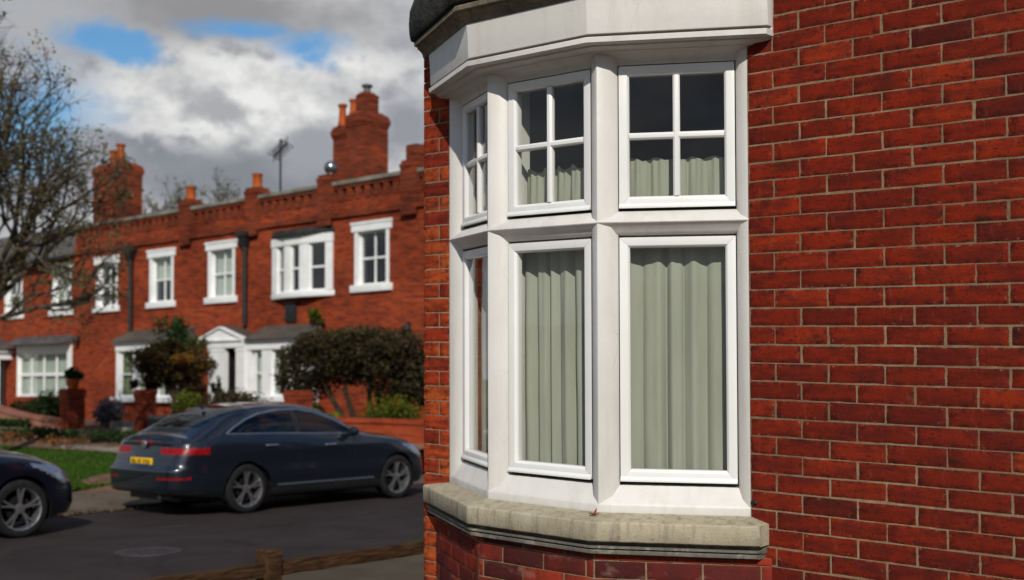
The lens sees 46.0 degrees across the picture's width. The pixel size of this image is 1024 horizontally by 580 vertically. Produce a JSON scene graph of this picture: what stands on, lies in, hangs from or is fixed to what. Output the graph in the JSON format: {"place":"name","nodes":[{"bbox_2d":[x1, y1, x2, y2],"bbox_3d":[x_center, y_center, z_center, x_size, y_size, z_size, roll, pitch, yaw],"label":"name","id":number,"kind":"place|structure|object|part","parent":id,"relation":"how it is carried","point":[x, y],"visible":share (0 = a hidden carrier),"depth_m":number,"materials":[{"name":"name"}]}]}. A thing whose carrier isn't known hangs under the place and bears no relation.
{"place":"outdoors","nodes":[
{"label":"outdoors","id":0,"kind":"place"},
{"bbox_2d":[0,445,117,489],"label":"lawn","id":1,"kind":"structure","parent":0,"point":[78,465],"depth_m":23.99,"materials":[{"name":"green plant"}]},
{"bbox_2d":[0,0,144,340],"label":"street tree","id":2,"kind":"object","parent":1,"relation":"on","point":[18,152],"visible":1,"depth_m":24.08,"materials":[{"name":"brown plant"}]},
{"bbox_2d":[72,473,120,491],"bbox_3d":[-6.781,3.472,20.692,2.700,0.587,2.500,-2,-2,41],"label":"earth patch","id":3,"kind":"object","parent":1,"relation":"on","point":[108,488],"visible":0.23,"depth_m":19.59,"materials":[{"name":"brown soil"}]},
{"bbox_2d":[0,433,121,452],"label":"flower bed","id":4,"kind":"object","parent":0,"point":[36,444],"visible":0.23,"depth_m":27.39,"materials":[{"name":"brown soil"}]},
{"bbox_2d":[0,432,89,447],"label":"bedding flowers","id":5,"kind":"object","parent":4,"relation":"on","point":[52,440],"visible":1,"depth_m":27.70,"materials":[{"name":"orange plant"}]},
{"bbox_2d":[0,417,138,443],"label":"edging plants","id":6,"kind":"object","parent":4,"relation":"on","point":[100,435],"visible":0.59,"depth_m":28.32,"materials":[{"name":"green plant"}]},
{"bbox_2d":[61,445,119,453],"bbox_3d":[-8.968,3.480,25.936,2.500,0.312,0.200,-2,-2,41],"label":"stone edging","id":7,"kind":"object","parent":4,"relation":"on","point":[101,448],"visible":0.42,"depth_m":25.80,"materials":[{"name":"grey stone"}]},
{"bbox_2d":[83,419,131,431],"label":"garden ground","id":8,"kind":"structure","parent":0,"point":[89,425],"depth_m":33.25,"materials":[{"name":"brown soil"}]},
{"bbox_2d":[9,399,39,413],"bbox_3d":[-15.717,3.945,39.513,3.039,0.758,0.945,-2,-2,41],"label":"bush","id":9,"kind":"object","parent":8,"relation":"on","point":[19,405],"visible":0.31,"depth_m":39.55,"materials":[{"name":"green plant"}]},
{"bbox_2d":[0,405,59,449],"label":"garden wall","id":10,"kind":"structure","parent":8,"relation":"on","point":[37,420],"depth_m":32.91,"materials":[{"name":"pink brick"}]},
{"bbox_2d":[25,389,59,417],"bbox_3d":[-12.784,3.288,33.472,1.744,1.093,1.287,-2,-2,41],"label":"round bush","id":11,"kind":"object","parent":8,"relation":"on","point":[50,406],"visible":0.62,"depth_m":33.25,"materials":[{"name":"green plant"}]},
{"bbox_2d":[58,389,86,428],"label":"gate pier","id":12,"kind":"structure","parent":8,"relation":"on","point":[72,408],"depth_m":31.78,"materials":[{"name":"brick"}]},
{"bbox_2d":[65,379,79,388],"bbox_3d":[-11.632,2.488,31.961,0.380,0.255,0.380,-2,-2,41],"label":"flower pot","id":13,"kind":"object","parent":12,"relation":"on","point":[72,383],"visible":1,"depth_m":31.83,"materials":[{"name":"ceramic"}]},
{"bbox_2d":[63,367,84,385],"bbox_3d":[-11.602,2.338,32.001,0.576,0.626,0.528,0,-2,-18],"label":"pot shrub","id":14,"kind":"object","parent":13,"relation":"in","point":[70,373],"visible":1,"depth_m":31.93,"materials":[{"name":"green plant"}]},
{"bbox_2d":[92,397,127,427],"bbox_3d":[-10.802,3.310,32.386,1.179,0.883,0.831,-2,-2,41],"label":"lavender bush","id":15,"kind":"object","parent":8,"relation":"on","point":[105,414],"visible":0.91,"depth_m":32.25,"materials":[{"name":"purple plant"}]},
{"bbox_2d":[110,421,133,430],"bbox_3d":[-9.833,3.561,31.017,1.900,0.350,0.800,-2,-2,41],"label":"garden step","id":16,"kind":"object","parent":8,"relation":"on","point":[121,425],"visible":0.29,"depth_m":31.14,"materials":[{"name":"stone"}]},
{"bbox_2d":[133,389,157,431],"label":"gate pier","id":17,"kind":"structure","parent":8,"relation":"on","point":[144,403],"depth_m":29.51,"materials":[{"name":"brick"}]},
{"bbox_2d":[147,415,170,426],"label":"garden wall","id":18,"kind":"structure","parent":8,"relation":"on","point":[153,419],"depth_m":29.12,"materials":[{"name":"black brick"}]},
{"bbox_2d":[124,337,218,414],"bbox_3d":[-8.694,2.404,30.691,2.927,2.417,2.122,-2,-2,41],"label":"garden tree","id":19,"kind":"object","parent":8,"relation":"on","point":[166,365],"visible":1,"depth_m":30.28,"materials":[{"name":"green plant"}]},
{"bbox_2d":[151,314,211,408],"bbox_3d":[-9.077,2.208,32.794,2.254,3.124,1.279,-2,-2,41],"label":"evergreen shrub","id":20,"kind":"object","parent":8,"relation":"on","point":[178,327],"visible":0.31,"depth_m":32.73,"materials":[{"name":"green plant"}]},
{"bbox_2d":[168,389,202,413],"bbox_3d":[-7.886,2.943,29.319,1.146,1.099,0.822,-2,-2,41],"label":"yellow bush","id":21,"kind":"object","parent":8,"relation":"on","point":[185,403],"visible":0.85,"depth_m":29.20,"materials":[{"name":"green plant"}]},
{"bbox_2d":[210,375,223,401],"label":"porch shrub","id":22,"kind":"object","parent":8,"relation":"on","point":[213,388],"visible":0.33,"depth_m":32.35,"materials":[{"name":"green plant"}]},
{"bbox_2d":[197,387,272,405],"bbox_3d":[-6.499,2.840,28.247,2.705,1.145,0.882,-2,-2,41],"label":"clipped hedge","id":23,"kind":"object","parent":8,"relation":"on","point":[236,397],"visible":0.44,"depth_m":28.16,"materials":[{"name":"green plant"}]},
{"bbox_2d":[282,390,313,407],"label":"gate pier","id":24,"kind":"structure","parent":8,"relation":"on","point":[301,397],"depth_m":25.61,"materials":[{"name":"brick"}]},
{"bbox_2d":[312,402,325,411],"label":"dark shrub","id":25,"kind":"object","parent":8,"relation":"on","point":[316,406],"visible":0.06,"depth_m":26.87,"materials":[{"name":"green plant"}]},
{"bbox_2d":[330,411,342,416],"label":"leafy perennial","id":26,"kind":"object","parent":8,"relation":"on","point":[334,414],"visible":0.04,"depth_m":25.82,"materials":[{"name":"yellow plant"}]},
{"bbox_2d":[270,323,424,417],"bbox_3d":[-3.572,2.041,26.761,5.451,2.669,1.817,-2,-2,41],"label":"garden tree","id":27,"kind":"object","parent":8,"relation":"on","point":[357,355],"visible":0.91,"depth_m":26.25,"materials":[{"name":"green plant"}]},
{"bbox_2d":[336,417,424,472],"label":"garden wall","id":28,"kind":"structure","parent":8,"relation":"on","point":[411,431],"depth_m":23.57,"materials":[{"name":"brick"}]},
{"bbox_2d":[359,394,424,419],"bbox_3d":[-2.478,2.657,25.098,1.721,0.995,1.322,-2,-2,41],"label":"clipped bush","id":29,"kind":"object","parent":8,"relation":"on","point":[400,410],"visible":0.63,"depth_m":24.94,"materials":[{"name":"green plant"}]},
{"bbox_2d":[0,427,423,448],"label":"path","id":30,"kind":"structure","parent":0,"point":[419,446],"depth_m":30.54,"materials":[{"name":"grey concrete"}]},
{"bbox_2d":[0,483,424,579],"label":"road","id":31,"kind":"structure","parent":0,"point":[213,536],"depth_m":14.11,"materials":[{"name":"grey asphalt"}]},
{"bbox_2d":[0,450,71,537],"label":"parked car","id":32,"kind":"object","parent":31,"relation":"on","point":[35,492],"visible":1,"depth_m":13.97,"materials":[{"name":"paint"}]},
{"bbox_2d":[114,547,182,555],"bbox_3d":[-3.816,2.744,12.672,0.690,0.040,0.690,-2,-2,41],"label":"manhole cover","id":33,"kind":"object","parent":31,"relation":"on","point":[148,551],"visible":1,"depth_m":12.65,"materials":[{"name":"metal"}]},
{"bbox_2d":[54,479,423,515],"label":"kerb","id":34,"kind":"structure","parent":31,"relation":"on","point":[115,507],"depth_m":17.10,"materials":[{"name":"concrete"}]},
{"bbox_2d":[110,402,421,512],"bbox_3d":[-3.457,2.425,17.994,2.124,1.634,4.810,-2,-2,41],"label":"parked car","id":35,"kind":"object","parent":31,"relation":"on","point":[231,455],"visible":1,"depth_m":16.74,"materials":[{"name":"blue paint"}]},
{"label":"rear window","id":36,"kind":"part","parent":35,"relation":"part of","materials":[{"name":"black glass"}]},
{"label":"side window","id":37,"kind":"part","parent":35,"relation":"part of","materials":[{"name":"black glass"}]},
{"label":"side window","id":38,"kind":"part","parent":35,"relation":"part of","materials":[{"name":"black glass"}]},
{"bbox_2d":[0,0,424,278],"label":"sky","id":39,"kind":"structure","parent":0,"point":[190,88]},
{"bbox_2d":[69,473,423,508],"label":"pavement","id":40,"kind":"structure","parent":0,"point":[79,499],"depth_m":17.91,"materials":[{"name":"grey concrete"}]},
{"bbox_2d":[50,489,352,516],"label":"fallen leaves","id":41,"kind":"object","parent":40,"relation":"on","point":[124,509],"visible":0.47,"depth_m":17.09,"materials":[{"name":"brown plant"}]},
{"bbox_2d":[252,554,425,579],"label":"pavement","id":42,"kind":"structure","parent":0,"point":[407,568],"depth_m":10.71,"materials":[{"name":"grey concrete"}]},
{"bbox_2d":[136,540,424,579],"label":"post and rail fence","id":43,"kind":"object","parent":42,"relation":"on","point":[270,564],"visible":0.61,"depth_m":8.28,"materials":[{"name":"brown wood"}]},
{"bbox_2d":[409,0,1023,579],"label":"brick house","id":44,"kind":"structure","parent":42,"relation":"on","point":[861,222],"depth_m":4.95,"materials":[{"name":"red brick"}]},
{"bbox_2d":[461,92,487,226],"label":"casement window","id":45,"kind":"structure","parent":44,"relation":"in","point":[470,219],"depth_m":6.01,"materials":[{"name":"white paint"}]},
{"bbox_2d":[461,247,487,466],"bbox_3d":[-0.142,0.332,5.858,0.460,1.066,0.302,-2,-2,41],"label":"casement window","id":46,"kind":"structure","parent":44,"relation":"in","point":[473,455],"depth_m":6.04,"materials":[{"name":"white paint"}]},
{"bbox_2d":[481,258,487,452],"bbox_3d":[-0.067,0.352,5.893,0.039,1.170,0.580,0,-2,-19],"label":"curtain","id":47,"kind":"object","parent":44,"relation":"attached to","point":[484,351],"visible":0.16,"depth_m":6.07,"materials":[{"name":"beige fabric"}]},
{"bbox_2d":[483,181,487,210],"bbox_3d":[-0.059,-0.409,5.916,0.035,0.293,0.590,1,-2,-20],"label":"cafe curtain","id":48,"kind":"object","parent":44,"relation":"attached to","point":[485,197],"visible":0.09,"depth_m":6.14,"materials":[{"name":"fabric"}]},
{"bbox_2d":[507,69,591,218],"bbox_3d":[0.177,-0.633,5.409,0.495,0.641,0.068,-2,-2,41],"label":"casement window","id":49,"kind":"structure","parent":44,"relation":"in","point":[516,210],"depth_m":5.40,"materials":[{"name":"white paint"}]},
{"bbox_2d":[507,239,592,481],"bbox_3d":[0.179,0.316,5.379,0.495,1.066,0.068,-2,-2,41],"label":"casement window","id":50,"kind":"structure","parent":44,"relation":"in","point":[517,465],"depth_m":5.43,"materials":[{"name":"white paint"}]},
{"bbox_2d":[528,164,583,203],"bbox_3d":[0.260,-0.423,5.457,0.520,0.290,0.032,-2,-2,41],"label":"cafe curtain","id":51,"kind":"object","parent":44,"relation":"attached to","point":[569,183],"visible":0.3,"depth_m":5.48,"materials":[{"name":"fabric"}]},
{"bbox_2d":[525,238,591,465],"bbox_3d":[0.259,0.337,5.425,0.495,1.170,0.044,-2,-2,41],"label":"curtain","id":52,"kind":"object","parent":44,"relation":"attached to","point":[555,354],"visible":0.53,"depth_m":5.47,"materials":[{"name":"beige fabric"}]},
{"bbox_2d":[618,61,735,211],"bbox_3d":[0.703,-0.642,5.155,0.510,0.641,0.068,-1,-2,12],"label":"casement window","id":53,"kind":"structure","parent":44,"relation":"in","point":[727,201],"depth_m":5.14,"materials":[{"name":"white paint"}]},
{"bbox_2d":[619,236,738,485],"bbox_3d":[0.706,0.307,5.125,0.510,1.066,0.068,-1,-2,12],"label":"casement window","id":54,"kind":"structure","parent":44,"relation":"in","point":[629,475],"depth_m":5.10,"materials":[{"name":"white paint"}]},
{"bbox_2d":[623,235,738,478],"bbox_3d":[0.735,0.329,5.203,0.506,1.170,0.050,-1,-2,12],"label":"curtain","id":55,"kind":"object","parent":44,"relation":"attached to","point":[678,356],"visible":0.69,"depth_m":5.20,"materials":[{"name":"beige fabric"}]},
{"bbox_2d":[630,156,735,196],"bbox_3d":[0.740,-0.432,5.239,0.518,0.293,0.033,0,-2,11],"label":"cafe curtain","id":56,"kind":"object","parent":44,"relation":"attached to","point":[654,176],"visible":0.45,"depth_m":5.24,"materials":[{"name":"fabric"}]},
{"bbox_3d":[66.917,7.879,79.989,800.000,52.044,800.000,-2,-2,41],"label":"ground","id":57,"kind":"structure","parent":0,"visible":0},
{"bbox_2d":[0,208,178,415],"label":"terraced house","id":58,"kind":"structure","parent":57,"relation":"on","point":[33,364],"depth_m":41.61,"materials":[{"name":"red brick"}]},
{"bbox_2d":[0,360,4,405],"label":"front door","id":59,"kind":"structure","parent":58,"relation":"in","point":[2,362],"depth_m":43.15,"materials":[{"name":"paint"}]},
{"bbox_2d":[1,268,23,319],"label":"window","id":60,"kind":"structure","parent":58,"relation":"in","point":[8,296],"depth_m":42.91,"materials":[{"name":"white paint"}]},
{"bbox_2d":[16,344,71,396],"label":"window","id":61,"kind":"structure","parent":58,"relation":"in","point":[39,367],"depth_m":41.25,"materials":[{"name":"white paint"}]},
{"bbox_2d":[48,261,72,315],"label":"window","id":62,"kind":"structure","parent":58,"relation":"in","point":[65,293],"depth_m":40.60,"materials":[{"name":"white paint"}]},
{"bbox_2d":[84,189,197,223],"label":"distant tree","id":63,"kind":"object","parent":57,"relation":"on","point":[145,196],"visible":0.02,"depth_m":88.93,"materials":[{"name":"brown plant"}]},
{"bbox_2d":[72,143,245,420],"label":"terraced house","id":64,"kind":"structure","parent":57,"relation":"on","point":[184,260],"depth_m":36.71,"materials":[{"name":"red brick"}]},
{"bbox_2d":[92,254,119,312],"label":"window","id":65,"kind":"structure","parent":64,"relation":"in","point":[109,308],"depth_m":38.57,"materials":[{"name":"white paint"}]},
{"bbox_2d":[111,340,191,402],"bbox_3d":[-10.770,2.438,36.035,3.370,1.930,0.738,-2,-2,41],"label":"bay window","id":66,"kind":"structure","parent":64,"relation":"in","point":[124,393],"depth_m":36.67,"materials":[{"name":"white paint"}]},
{"bbox_2d":[145,247,175,308],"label":"window","id":67,"kind":"structure","parent":64,"relation":"in","point":[165,256],"depth_m":36.64,"materials":[{"name":"white paint"}]},
{"bbox_2d":[204,239,237,303],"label":"window","id":68,"kind":"structure","parent":64,"relation":"in","point":[225,273],"depth_m":34.63,"materials":[{"name":"white paint"}]},
{"bbox_2d":[142,174,232,211],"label":"distant tree","id":69,"kind":"object","parent":57,"relation":"on","point":[170,201],"visible":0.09,"depth_m":89.63,"materials":[{"name":"brown plant"}]},
{"bbox_2d":[196,167,241,201],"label":"distant tree","id":70,"kind":"object","parent":57,"relation":"on","point":[219,189],"visible":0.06,"depth_m":90.06,"materials":[{"name":"grey plant"}]},
{"bbox_2d":[199,84,424,419],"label":"terraced house","id":71,"kind":"structure","parent":57,"relation":"on","point":[340,244],"depth_m":31.82,"materials":[{"name":"red brick"}]},
{"bbox_2d":[244,337,318,401],"bbox_3d":[-6.142,2.126,31.985,2.460,1.752,0.738,-2,-2,41],"label":"bay window","id":72,"kind":"structure","parent":71,"relation":"in","point":[269,347],"depth_m":32.03,"materials":[{"name":"white paint"}]},
{"bbox_2d":[271,225,334,299],"bbox_3d":[-5.629,-0.722,31.987,2.660,1.922,0.411,-2,-2,41],"label":"bow window","id":73,"kind":"structure","parent":71,"relation":"in","point":[305,238],"depth_m":31.79,"materials":[{"name":"white paint"}]},
{"bbox_2d":[307,308,324,326],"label":"hanging plant","id":74,"kind":"object","parent":71,"relation":"on","point":[315,316],"visible":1,"depth_m":31.23,"materials":[{"name":"green plant"}]},
{"bbox_2d":[350,218,392,292],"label":"window","id":75,"kind":"structure","parent":71,"relation":"in","point":[379,225],"depth_m":30.36,"materials":[{"name":"white paint"}]}
]}

